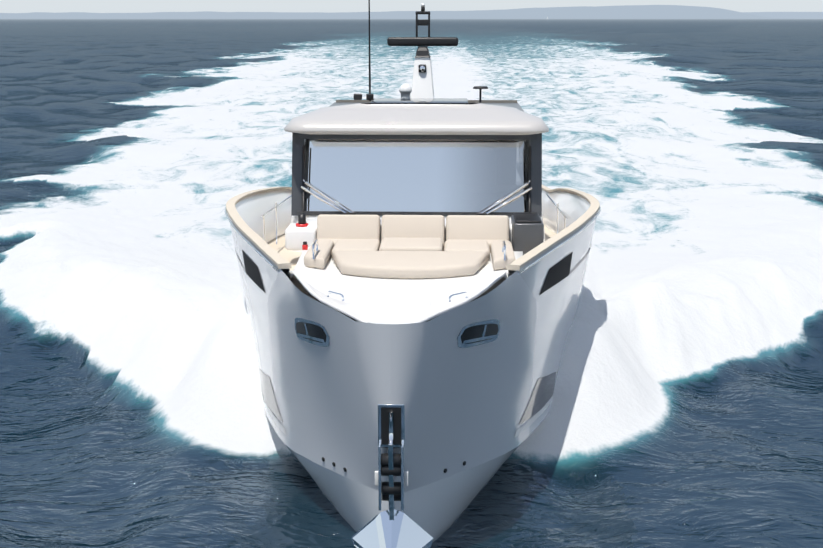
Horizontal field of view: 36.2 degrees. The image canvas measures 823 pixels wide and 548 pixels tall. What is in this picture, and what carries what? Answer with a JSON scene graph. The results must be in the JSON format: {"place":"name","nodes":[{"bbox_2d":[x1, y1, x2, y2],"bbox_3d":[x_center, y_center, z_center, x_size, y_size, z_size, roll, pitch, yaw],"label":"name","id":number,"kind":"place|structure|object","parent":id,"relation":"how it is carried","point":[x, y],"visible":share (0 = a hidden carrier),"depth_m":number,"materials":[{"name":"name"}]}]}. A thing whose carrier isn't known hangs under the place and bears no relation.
{"place":"outdoors","nodes":[
{"label":"outdoors","id":0,"kind":"place"},
{"bbox_2d":[0,5,795,18],"bbox_3d":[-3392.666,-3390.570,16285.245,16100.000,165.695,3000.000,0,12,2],"label":"coast","id":1,"kind":"structure","parent":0,"point":[645,12],"depth_m":14987.11},
{"bbox_2d":[0,18,822,547],"bbox_3d":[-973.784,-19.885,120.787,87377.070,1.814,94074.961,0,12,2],"label":"sea","id":2,"kind":"structure","parent":0,"point":[686,406],"depth_m":21.25,"materials":[{"name":"blue liquid"}]},
{"bbox_2d":[228,210,598,542],"bbox_3d":[0.122,0.108,19.996,4.940,3.410,17.991,0,12,2],"label":"hull","id":3,"kind":"object","parent":2,"relation":"on","point":[468,405],"visible":0.58,"depth_m":12.07,"materials":[{"name":"paint"}]},
{"bbox_2d":[225,207,279,272],"bbox_3d":[-2.097,-1.016,19.894,0.973,1.126,15.121,0,12,-2],"label":"bulwark cap rail","id":4,"kind":"object","parent":3,"relation":"attached to","point":[256,249],"visible":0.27,"depth_m":13.57,"materials":[{"name":"silver metal"}]},
{"bbox_2d":[242,250,264,292],"bbox_3d":[-1.756,-0.012,13.947,0.037,0.283,1.452,-3,12,-15],"label":"hull window","id":5,"kind":"structure","parent":3,"relation":"attached to","point":[252,271],"depth_m":13.95,"materials":[{"name":"black glass"}]},
{"bbox_2d":[259,369,282,422],"bbox_3d":[-1.597,1.339,14.053,0.047,0.542,1.974,-3,12,-13],"label":"hull recess","id":6,"kind":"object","parent":3,"relation":"attached to","point":[267,392],"depth_m":13.95,"materials":[{"name":"grey"}]},
{"bbox_2d":[261,391,285,434],"bbox_3d":[-1.769,1.364,15.227,0.131,0.398,4.527,-2,12,-10],"label":"window sill","id":7,"kind":"structure","parent":3,"relation":"attached to","point":[280,426],"depth_m":13.65,"materials":[{"name":"white"}]},
{"bbox_2d":[295,318,329,346],"bbox_3d":[-0.963,0.540,11.782,0.076,0.299,0.882,-6,13,-26],"label":"porthole frame","id":8,"kind":"object","parent":3,"relation":"attached to","point":[326,344],"visible":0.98,"depth_m":11.63,"materials":[{"name":"silver metal"}]},
{"bbox_2d":[296,322,325,342],"bbox_3d":[-0.968,0.540,11.784,0.056,0.236,0.788,-5,13,-25],"label":"fairlead pocket","id":9,"kind":"object","parent":8,"relation":"in","point":[315,331],"visible":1,"depth_m":11.67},
{"bbox_2d":[297,333,324,342],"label":"sill","id":10,"kind":"structure","parent":8,"relation":"attached to","point":[312,338],"depth_m":11.71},
{"bbox_2d":[375,471,377,485],"bbox_3d":[-0.303,1.824,11.232,0.050,0.130,0.035,0,12,2],"label":"anchor keeper","id":11,"kind":"object","parent":3,"relation":"attached to","point":[376,478],"visible":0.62,"depth_m":11.21,"materials":[{"name":"white metal"}]},
{"bbox_2d":[378,443,381,510],"bbox_3d":[-0.279,1.800,11.199,0.024,0.600,0.130,0,12,2],"label":"anchor bracket side","id":12,"kind":"object","parent":3,"relation":"attached to","point":[379,477],"visible":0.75,"depth_m":11.14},
{"bbox_2d":[381,453,400,465],"bbox_3d":[-0.180,1.648,11.144,0.170,0.113,0.116,0,12,2],"label":"anchor roller","id":13,"kind":"object","parent":3,"relation":"attached to","point":[396,459],"visible":0.61,"depth_m":11.09,"materials":[{"name":"black plastic"}]},
{"bbox_2d":[381,466,400,475],"bbox_3d":[-0.180,1.735,11.168,0.170,0.113,0.116,0,12,2],"label":"anchor roller","id":14,"kind":"object","parent":3,"relation":"attached to","point":[386,471],"visible":0.64,"depth_m":11.12,"materials":[{"name":"black plastic"}]},
{"bbox_2d":[378,404,404,447],"bbox_3d":[-0.179,1.343,11.119,0.236,0.410,0.046,0,12,2],"label":"anchor pocket frame","id":15,"kind":"object","parent":3,"relation":"attached to","point":[401,406],"visible":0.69,"depth_m":11.10,"materials":[{"name":"silver metal"}]},
{"bbox_2d":[381,408,400,444],"bbox_3d":[-0.179,1.345,11.106,0.180,0.350,0.022,0,12,2],"label":"anchor pocket recess","id":16,"kind":"object","parent":15,"relation":"in","point":[385,425],"visible":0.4,"depth_m":11.11,"materials":[{"name":"black metal"}]},
{"bbox_2d":[389,412,393,441],"bbox_3d":[-0.180,1.363,11.093,0.044,0.301,0.053,0,12,2],"label":"anchor chain","id":17,"kind":"object","parent":15,"relation":"attached to","point":[391,425],"visible":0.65,"depth_m":11.07,"materials":[{"name":"silver metal"}]},
{"bbox_2d":[388,440,394,519],"bbox_3d":[-0.179,1.873,11.218,0.045,0.871,0.080,0,24,2],"label":"anchor shank","id":18,"kind":"object","parent":3,"relation":"attached to","point":[391,477],"visible":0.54,"depth_m":11.14,"materials":[{"name":"silver metal"}]},
{"bbox_2d":[382,482,400,494],"bbox_3d":[-0.179,1.915,11.238,0.170,0.113,0.116,0,12,2],"label":"anchor roller","id":19,"kind":"object","parent":3,"relation":"attached to","point":[388,490],"visible":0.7,"depth_m":11.19,"materials":[{"name":"black plastic"}]},
{"bbox_2d":[382,495,400,500],"bbox_3d":[-0.177,1.982,11.309,0.170,0.113,0.116,0,12,2],"label":"anchor roller","id":20,"kind":"object","parent":3,"relation":"attached to","point":[386,497],"visible":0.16,"depth_m":11.26,"materials":[{"name":"black plastic"}]},
{"bbox_2d":[351,509,432,547],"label":"anchor flukes","id":21,"kind":"object","parent":3,"relation":"attached to","point":[400,530],"visible":0.88,"depth_m":11.36,"materials":[{"name":"silver metal"}]},
{"bbox_2d":[401,444,403,510],"bbox_3d":[-0.080,1.802,11.193,0.024,0.600,0.130,0,12,2],"label":"anchor bracket side","id":22,"kind":"object","parent":3,"relation":"attached to","point":[402,477],"visible":0.81,"depth_m":11.13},
{"bbox_2d":[404,471,407,485],"bbox_3d":[-0.054,1.826,11.224,0.050,0.130,0.035,0,12,2],"label":"pin","id":23,"kind":"object","parent":22,"relation":"attached to","point":[405,478],"visible":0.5,"depth_m":11.21,"materials":[{"name":"white metal"}]},
{"bbox_2d":[268,226,555,322],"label":"deck floor","id":24,"kind":"structure","parent":3,"relation":"in","point":[289,256],"depth_m":18.23,"materials":[{"name":"beige wood"}]},
{"bbox_2d":[263,217,264,240],"bbox_3d":[-2.017,-0.503,17.204,0.021,0.620,0.024,0,12,2],"label":"stanchion","id":25,"kind":"object","parent":24,"relation":"on","point":[263,229],"visible":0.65,"depth_m":17.17,"materials":[{"name":"silver metal"}]},
{"bbox_2d":[261,195,291,217],"bbox_3d":[-1.965,-1.032,18.677,0.024,0.191,3.501,0,12,2],"label":"side handrail","id":26,"kind":"object","parent":25,"relation":"attached to","point":[266,213],"visible":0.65,"depth_m":18.21,"materials":[{"name":"silver metal"}]},
{"bbox_2d":[275,202,276,243],"bbox_3d":[-1.976,-0.742,18.379,0.021,0.620,0.024,0,12,2],"label":"stanchion","id":27,"kind":"object","parent":24,"relation":"on","point":[276,219],"visible":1,"depth_m":18.36,"materials":[{"name":"silver metal"}]},
{"bbox_2d":[286,247,522,323],"bbox_3d":[-0.066,0.016,14.277,3.000,0.870,6.590,0,12,2],"label":"foredeck","id":28,"kind":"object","parent":24,"relation":"on","point":[359,293],"depth_m":13.94,"materials":[{"name":"white"}]},
{"bbox_2d":[285,223,316,249],"bbox_3d":[-1.472,-0.509,17.031,0.420,0.300,0.550,0,12,2],"label":"cabinet","id":29,"kind":"object","parent":28,"relation":"on","point":[296,237],"visible":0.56,"depth_m":16.76,"materials":[{"name":"white plastic"}]},
{"bbox_2d":[296,223,307,226],"bbox_3d":[-1.474,-0.663,16.948,0.170,0.035,0.170,0,12,2],"label":"capstan base","id":30,"kind":"object","parent":29,"relation":"on","point":[301,225],"visible":0.81,"depth_m":16.88,"materials":[{"name":"red plastic"}]},
{"bbox_2d":[298,214,305,223],"bbox_3d":[-1.474,-0.724,16.936,0.110,0.160,0.110,0,12,2],"label":"capstan","id":31,"kind":"object","parent":29,"relation":"on","point":[301,218],"visible":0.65,"depth_m":16.89,"materials":[{"name":"black metal"}]},
{"bbox_2d":[302,244,307,249],"bbox_3d":[-1.407,-0.354,16.621,0.070,0.070,0.070,0,12,2],"label":"red switch","id":32,"kind":"object","parent":29,"relation":"attached to","point":[304,247],"visible":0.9,"depth_m":16.59,"materials":[{"name":"red plastic"}]},
{"bbox_2d":[304,240,333,268],"bbox_3d":[-1.171,-0.251,15.892,0.280,0.150,1.313,0,12,2],"label":"cushion","id":33,"kind":"object","parent":28,"relation":"on","point":[322,254],"visible":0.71,"depth_m":15.48,"materials":[{"name":"beige fabric"}]},
{"bbox_2d":[312,239,317,258],"bbox_3d":[-1.185,-0.313,15.478,0.032,0.175,0.472,0,12,2],"label":"grab handle","id":34,"kind":"object","parent":33,"relation":"on","point":[314,244],"visible":0.98,"depth_m":15.28,"materials":[{"name":"silver metal"}]},
{"bbox_2d":[327,291,343,300],"bbox_3d":[-0.731,0.205,12.061,0.026,0.063,0.259,-10,15,-40],"label":"handrail","id":35,"kind":"object","parent":28,"relation":"on","point":[335,293],"visible":0.98,"depth_m":12.04,"materials":[{"name":"silver metal"}]},
{"bbox_2d":[317,214,380,240],"bbox_3d":[-0.839,-0.564,16.804,0.840,0.440,0.220,0,-10,2],"label":"backrest","id":36,"kind":"object","parent":28,"relation":"on","point":[348,226],"visible":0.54,"depth_m":16.70,"materials":[{"name":"beige"}]},
{"bbox_2d":[318,239,379,244],"bbox_3d":[-0.844,-0.390,16.676,0.840,0.150,0.500,0,12,2],"label":"seat pad","id":37,"kind":"object","parent":28,"relation":"on","point":[335,240],"visible":0.04,"depth_m":16.62,"materials":[{"name":"beige"}]},
{"bbox_2d":[331,239,379,258],"bbox_3d":[-0.711,-0.312,16.192,0.580,0.150,0.770,0,12,2],"label":"seat pad","id":38,"kind":"object","parent":28,"relation":"on","point":[355,245],"visible":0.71,"depth_m":16.07,"materials":[{"name":"beige"}]},
{"bbox_2d":[306,219,511,242],"bbox_3d":[0.034,-0.558,17.173,3.050,0.300,0.620,0,12,2],"label":"lounge coaming","id":39,"kind":"object","parent":28,"relation":"on","point":[312,222],"visible":0.08,"depth_m":16.90,"materials":[{"name":"white"}]},
{"bbox_2d":[333,250,487,278],"bbox_3d":[-0.034,-0.115,15.223,1.940,0.150,1.100,0,12,2],"label":"sunpad","id":40,"kind":"object","parent":28,"relation":"on","point":[410,264],"visible":1,"depth_m":14.95,"materials":[{"name":"beige fabric"}]},
{"bbox_2d":[379,237,442,250],"bbox_3d":[-0.001,-0.337,16.163,0.800,0.150,0.770,0,12,2],"label":"seat pad","id":41,"kind":"object","parent":28,"relation":"on","point":[408,244],"visible":0.67,"depth_m":15.97,"materials":[{"name":"beige"}]},
{"bbox_2d":[381,215,444,240],"bbox_3d":[0.021,-0.559,16.775,0.840,0.440,0.220,0,-10,2],"label":"backrest","id":42,"kind":"object","parent":28,"relation":"on","point":[416,226],"visible":0.54,"depth_m":16.68,"materials":[{"name":"beige"}]},
{"bbox_2d":[449,292,467,301],"bbox_3d":[0.449,0.213,12.022,0.259,0.063,0.026,-11,16,-44],"label":"handrail","id":43,"kind":"object","parent":28,"relation":"on","point":[458,294],"visible":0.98,"depth_m":12.00,"materials":[{"name":"silver metal"}]},
{"bbox_2d":[444,240,489,259],"bbox_3d":[0.708,-0.303,16.145,0.580,0.150,0.770,0,12,2],"label":"seat pad","id":44,"kind":"object","parent":28,"relation":"on","point":[466,245],"visible":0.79,"depth_m":16.07,"materials":[{"name":"beige"}]},
{"bbox_2d":[446,215,508,240],"bbox_3d":[0.880,-0.553,16.747,0.840,0.440,0.220,0,-10,2],"label":"backrest","id":45,"kind":"object","parent":28,"relation":"on","point":[480,227],"visible":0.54,"depth_m":16.65,"materials":[{"name":"beige"}]},
{"bbox_2d":[449,239,507,252],"bbox_3d":[0.875,-0.379,16.619,0.840,0.150,0.500,0,12,2],"label":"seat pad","id":46,"kind":"object","parent":28,"relation":"on","point":[489,242],"visible":0.02,"depth_m":16.55,"materials":[{"name":"beige"}]},
{"bbox_2d":[490,241,515,269],"bbox_3d":[1.147,-0.236,15.816,0.280,0.150,1.313,0,12,2],"label":"cushion","id":47,"kind":"object","parent":28,"relation":"on","point":[499,262],"visible":0.79,"depth_m":15.46,"materials":[{"name":"beige fabric"}]},
{"bbox_2d":[502,240,505,259],"bbox_3d":[1.134,-0.297,15.402,0.032,0.175,0.472,0,12,2],"label":"grab handle","id":48,"kind":"object","parent":47,"relation":"on","point":[503,246],"visible":0.98,"depth_m":15.19,"materials":[{"name":"silver metal"}]},
{"bbox_2d":[511,215,543,254],"bbox_3d":[1.543,-0.508,16.825,0.400,0.460,0.750,0,12,2],"label":"console","id":49,"kind":"object","parent":28,"relation":"on","point":[527,237],"visible":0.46,"depth_m":16.45,"materials":[{"name":"grey"}]},
{"bbox_2d":[513,213,541,222],"bbox_3d":[1.543,-0.748,16.776,0.340,0.030,0.660,0,12,2],"label":"lid","id":50,"kind":"object","parent":49,"relation":"on","point":[526,217],"visible":1,"depth_m":16.64,"materials":[{"name":"black plastic"}]},
{"bbox_2d":[290,215,544,251],"bbox_3d":[0.183,-0.986,21.604,3.740,1.112,7.360,0,12,2],"label":"cabin coaming","id":51,"kind":"object","parent":24,"relation":"on","point":[294,219],"visible":0.06,"depth_m":18.18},
{"bbox_2d":[291,132,304,215],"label":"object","id":52,"kind":"object","parent":51,"relation":"attached to","point":[297,156],"visible":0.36,"depth_m":18.21,"materials":[{"name":"grey metal"}]},
{"bbox_2d":[301,186,346,213],"bbox_3d":[-1.258,-1.062,18.121,0.697,0.409,0.044,2,12,9],"label":"wiper arm","id":53,"kind":"object","parent":51,"relation":"attached to","point":[323,199],"visible":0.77,"depth_m":18.11},
{"bbox_2d":[305,181,352,211],"bbox_3d":[-1.182,-1.092,18.117,0.734,0.474,0.052,2,12,10],"label":"wiper arm","id":54,"kind":"object","parent":51,"relation":"attached to","point":[331,199],"visible":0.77,"depth_m":18.10},
{"bbox_2d":[345,212,355,214],"bbox_3d":[-0.874,-0.859,18.103,0.160,0.060,0.070,0,12,2],"label":"wiper base","id":55,"kind":"object","parent":51,"relation":"attached to","point":[350,213],"visible":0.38,"depth_m":18.07,"materials":[{"name":"black plastic"}]},
{"bbox_2d":[284,103,548,134],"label":"cabin roof","id":56,"kind":"structure","parent":51,"relation":"attached to","point":[421,119],"depth_m":17.87,"materials":[{"name":"grey plastic"}]},
{"bbox_2d":[354,94,361,99],"bbox_3d":[-0.889,-2.940,20.856,0.140,0.100,0.100,0,12,2],"label":"horn","id":57,"kind":"object","parent":56,"relation":"on","point":[357,96],"visible":1,"depth_m":20.81,"materials":[{"name":"black plastic"}]},
{"bbox_2d":[368,0,370,100],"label":"whip antenna","id":58,"kind":"object","parent":56,"relation":"on","point":[369,54],"visible":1,"depth_m":21.02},
{"bbox_2d":[366,94,373,99],"bbox_3d":[-0.700,-2.979,21.148,0.120,0.100,0.100,0,12,2],"label":"antenna base","id":59,"kind":"object","parent":56,"relation":"on","point":[369,96],"visible":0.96,"depth_m":21.10,"materials":[{"name":"black plastic"}]},
{"bbox_2d":[401,93,409,97],"bbox_3d":[-0.098,-2.930,20.882,0.160,0.150,0.160,0,12,2],"label":"antenna dome base","id":60,"kind":"object","parent":56,"relation":"on","point":[405,95],"visible":0.5,"depth_m":20.81,"materials":[{"name":"grey plastic"}]},
{"bbox_2d":[399,84,411,92],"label":"satellite dome","id":61,"kind":"structure","parent":56,"relation":"on","point":[405,88],"depth_m":20.78,"materials":[{"name":"white plastic"}]},
{"bbox_2d":[298,133,535,139],"bbox_3d":[0.077,-2.001,18.195,3.440,0.100,0.050,0,12,2],"label":"window frame","id":62,"kind":"object","parent":56,"relation":"on","point":[458,137],"visible":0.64,"depth_m":18.17,"materials":[{"name":"grey metal"}]},
{"bbox_2d":[370,98,467,103],"bbox_3d":[0.132,-2.706,19.704,1.500,0.025,1.100,0,12,2],"label":"roof hatch","id":63,"kind":"object","parent":56,"relation":"on","point":[419,101],"visible":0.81,"depth_m":19.48,"materials":[{"name":"white"}]},
{"bbox_2d":[411,56,433,97],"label":"mast column","id":64,"kind":"structure","parent":56,"relation":"on","point":[422,85],"depth_m":21.10,"materials":[{"name":"white"}]},
{"bbox_2d":[418,64,425,71],"bbox_3d":[0.183,-3.454,21.123,0.130,0.130,0.120,0,12,2],"label":"mast light","id":65,"kind":"object","parent":64,"relation":"attached to","point":[424,65],"visible":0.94,"depth_m":21.07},
{"bbox_2d":[415,46,430,56],"bbox_3d":[0.191,-3.768,21.288,0.270,0.170,0.380,0,12,2],"label":"radar pedestal","id":66,"kind":"object","parent":64,"relation":"on","point":[422,51],"visible":1,"depth_m":21.14,"materials":[{"name":"black plastic"}]},
{"bbox_2d":[387,37,457,45],"bbox_3d":[0.190,-3.925,21.231,1.200,0.150,0.110,0,12,2],"label":"radar antenna","id":67,"kind":"object","parent":66,"relation":"on","point":[422,41],"visible":1,"depth_m":21.18,"materials":[{"name":"black plastic"}]},
{"bbox_2d":[416,14,417,36],"bbox_3d":[0.088,-4.215,21.277,0.035,0.420,0.060,0,12,2],"label":"mast post","id":68,"kind":"object","parent":67,"relation":"on","point":[416,25],"visible":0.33,"depth_m":21.25,"materials":[{"name":"black metal"}]},
{"bbox_2d":[418,20,427,25],"bbox_3d":[0.193,-4.253,21.266,0.210,0.100,0.050,0,12,2],"label":"light mast","id":69,"kind":"object","parent":68,"relation":"attached to","point":[422,22],"visible":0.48,"depth_m":21.24,"materials":[{"name":"black metal"}]},
{"bbox_2d":[428,14,429,36],"bbox_3d":[0.298,-4.213,21.271,0.035,0.420,0.060,0,12,2],"label":"mast post","id":70,"kind":"object","parent":67,"relation":"on","point":[428,25],"visible":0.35,"depth_m":21.24,"materials":[{"name":"black metal"}]},
{"bbox_2d":[329,102,523,111],"bbox_3d":[0.177,-2.650,21.087,3.500,0.050,6.040,0,12,2],"label":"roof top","id":71,"kind":"object","parent":56,"relation":"attached to","point":[516,105],"visible":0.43,"depth_m":23.52,"materials":[{"name":"grey"}]},
{"bbox_2d":[473,86,487,88],"bbox_3d":[1.139,-3.078,20.758,0.260,0.035,0.260,0,12,2],"label":"antenna","id":72,"kind":"object","parent":56,"relation":"on","point":[480,87],"visible":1,"depth_m":20.68,"materials":[{"name":"black plastic"}]},
{"bbox_2d":[479,89,481,102],"bbox_3d":[1.139,-2.951,20.784,0.036,0.230,0.036,0,12,2],"label":"antenna post","id":73,"kind":"object","parent":56,"relation":"on","point":[480,93],"visible":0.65,"depth_m":20.77,"materials":[{"name":"metal"}]},
{"bbox_2d":[297,211,535,215],"bbox_3d":[0.067,-0.868,18.120,3.440,0.060,0.030,0,12,2],"label":"windscreen frame","id":74,"kind":"object","parent":51,"relation":"on","point":[380,213],"visible":0.64,"depth_m":18.11,"materials":[{"name":"grey metal"}]},
{"bbox_2d":[302,145,305,210],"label":"pillar","id":75,"kind":"structure","parent":74,"relation":"on","point":[303,176],"depth_m":18.17,"materials":[{"name":"black metal"}]},
{"bbox_2d":[305,139,529,211],"bbox_3d":[0.191,-2.127,21.627,3.560,1.120,7.300,0,12,2],"label":"windshield","id":76,"kind":"object","parent":74,"relation":"in","point":[431,175],"visible":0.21,"depth_m":18.20,"materials":[{"name":"blue glass"}]},
{"bbox_2d":[528,146,530,211],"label":"pillar","id":77,"kind":"structure","parent":74,"relation":"on","point":[529,177],"depth_m":18.06,"materials":[{"name":"black metal"}]},
{"bbox_2d":[305,192,527,201],"bbox_3d":[0.086,-1.026,18.669,3.300,0.500,0.900,0,12,2],"label":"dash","id":78,"kind":"object","parent":51,"relation":"attached to","point":[307,195],"visible":0.06,"depth_m":18.24,"materials":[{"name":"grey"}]},
{"bbox_2d":[478,183,527,212],"bbox_3d":[1.316,-1.075,18.035,0.734,0.474,0.052,-1,12,-6],"label":"wiper arm","id":79,"kind":"object","parent":51,"relation":"attached to","point":[510,194],"visible":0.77,"depth_m":18.01},
{"bbox_2d":[485,187,531,214],"bbox_3d":[1.391,-1.044,18.034,0.697,0.409,0.044,-1,12,-6],"label":"wiper arm","id":80,"kind":"object","parent":51,"relation":"attached to","point":[509,200],"visible":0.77,"depth_m":18.02},
{"bbox_2d":[530,133,541,216],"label":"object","id":81,"kind":"object","parent":51,"relation":"attached to","point":[536,174],"visible":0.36,"depth_m":18.10,"materials":[{"name":"grey metal"}]},
{"bbox_2d":[557,203,558,232],"bbox_3d":[2.121,-0.715,18.244,0.021,0.620,0.024,0,12,2],"label":"stanchion","id":82,"kind":"object","parent":24,"relation":"on","point":[557,216],"visible":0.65,"depth_m":18.21,"materials":[{"name":"silver metal"}]},
{"bbox_2d":[547,195,566,218],"bbox_3d":[2.133,-1.005,18.542,0.024,0.191,3.501,0,12,2],"label":"side handrail","id":83,"kind":"object","parent":82,"relation":"attached to","point":[556,207],"visible":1,"depth_m":18.38,"materials":[{"name":"silver metal"}]},
{"bbox_2d":[235,189,589,279],"bbox_3d":[0.125,-0.746,19.912,4.932,1.698,15.068,0,12,2],"label":"bulwark","id":84,"kind":"object","parent":3,"relation":"attached to","point":[254,208],"visible":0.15,"depth_m":19.90,"materials":[{"name":"white paint"}]},
{"bbox_2d":[226,185,599,270],"bbox_3d":[0.125,-1.057,19.846,4.956,1.137,15.074,0,12,2],"label":"gunwale","id":85,"kind":"object","parent":3,"relation":"on","point":[277,259],"visible":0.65,"depth_m":14.17,"materials":[{"name":"beige"}]},
{"bbox_2d":[457,319,499,347],"bbox_3d":[0.658,0.551,11.729,0.076,0.299,0.882,7,13,30],"label":"porthole frame","id":86,"kind":"object","parent":3,"relation":"attached to","point":[459,339],"visible":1,"depth_m":11.61,"materials":[{"name":"silver metal"}]},
{"bbox_2d":[463,335,496,343],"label":"sill","id":87,"kind":"structure","parent":86,"relation":"attached to","point":[478,339],"depth_m":11.67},
{"bbox_2d":[461,324,498,343],"bbox_3d":[0.663,0.551,11.730,0.056,0.236,0.788,6,13,29],"label":"fairlead pocket","id":88,"kind":"object","parent":3,"relation":"in","point":[473,332],"visible":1,"depth_m":11.64,"materials":[{"name":"black"}]},
{"bbox_2d":[515,395,552,436],"bbox_3d":[1.678,1.387,15.113,0.131,0.398,4.527,3,12,14],"label":"window sill","id":89,"kind":"structure","parent":3,"relation":"attached to","point":[529,422],"depth_m":13.63,"materials":[{"name":"white"}]},
{"bbox_2d":[519,371,556,424],"bbox_3d":[1.429,1.359,13.954,0.047,0.542,1.974,4,12,17],"label":"hull window","id":90,"kind":"structure","parent":3,"relation":"attached to","point":[542,393],"depth_m":13.90,"materials":[{"name":"grey glass"}]},
{"bbox_2d":[540,252,572,294],"bbox_3d":[1.599,0.010,13.836,0.037,0.283,1.452,4,12,19],"label":"hull window","id":91,"kind":"structure","parent":3,"relation":"attached to","point":[558,272],"depth_m":13.87,"materials":[{"name":"black glass"}]},
{"bbox_2d":[518,207,600,273],"bbox_3d":[2.345,-0.986,19.747,0.973,1.126,15.121,1,12,6],"label":"rub rail","id":92,"kind":"object","parent":3,"relation":"attached to","point":[556,247],"visible":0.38,"depth_m":13.63,"materials":[{"name":"silver metal"}]},
{"bbox_2d":[569,244,591,274],"bbox_3d":[2.318,-0.414,17.189,0.269,0.295,5.446,2,12,7],"label":"rub rail","id":93,"kind":"object","parent":3,"relation":"attached to","point":[575,267],"visible":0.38,"depth_m":15.13,"materials":[{"name":"silver metal"}]},
{"bbox_2d":[0,0,822,12],"label":"sky","id":94,"kind":"structure","parent":0,"point":[6,6],"materials":[{"name":"white"}]},
{"bbox_2d":[416,11,429,13],"bbox_3d":[0.193,-4.410,21.234,0.250,0.050,0.070,0,12,2],"label":"crossbar","id":95,"kind":"object","parent":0,"point":[421,12],"visible":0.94,"depth_m":21.20,"materials":[{"name":"black metal"}]},
{"bbox_2d":[336,100,516,102],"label":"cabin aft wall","id":96,"kind":"structure","parent":0,"point":[490,101],"depth_m":24.21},
{"bbox_2d":[742,12,822,17],"bbox_3d":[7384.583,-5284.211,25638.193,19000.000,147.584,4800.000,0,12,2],"label":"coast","id":97,"kind":"structure","parent":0,"point":[793,14],"depth_m":23872.32}
]}

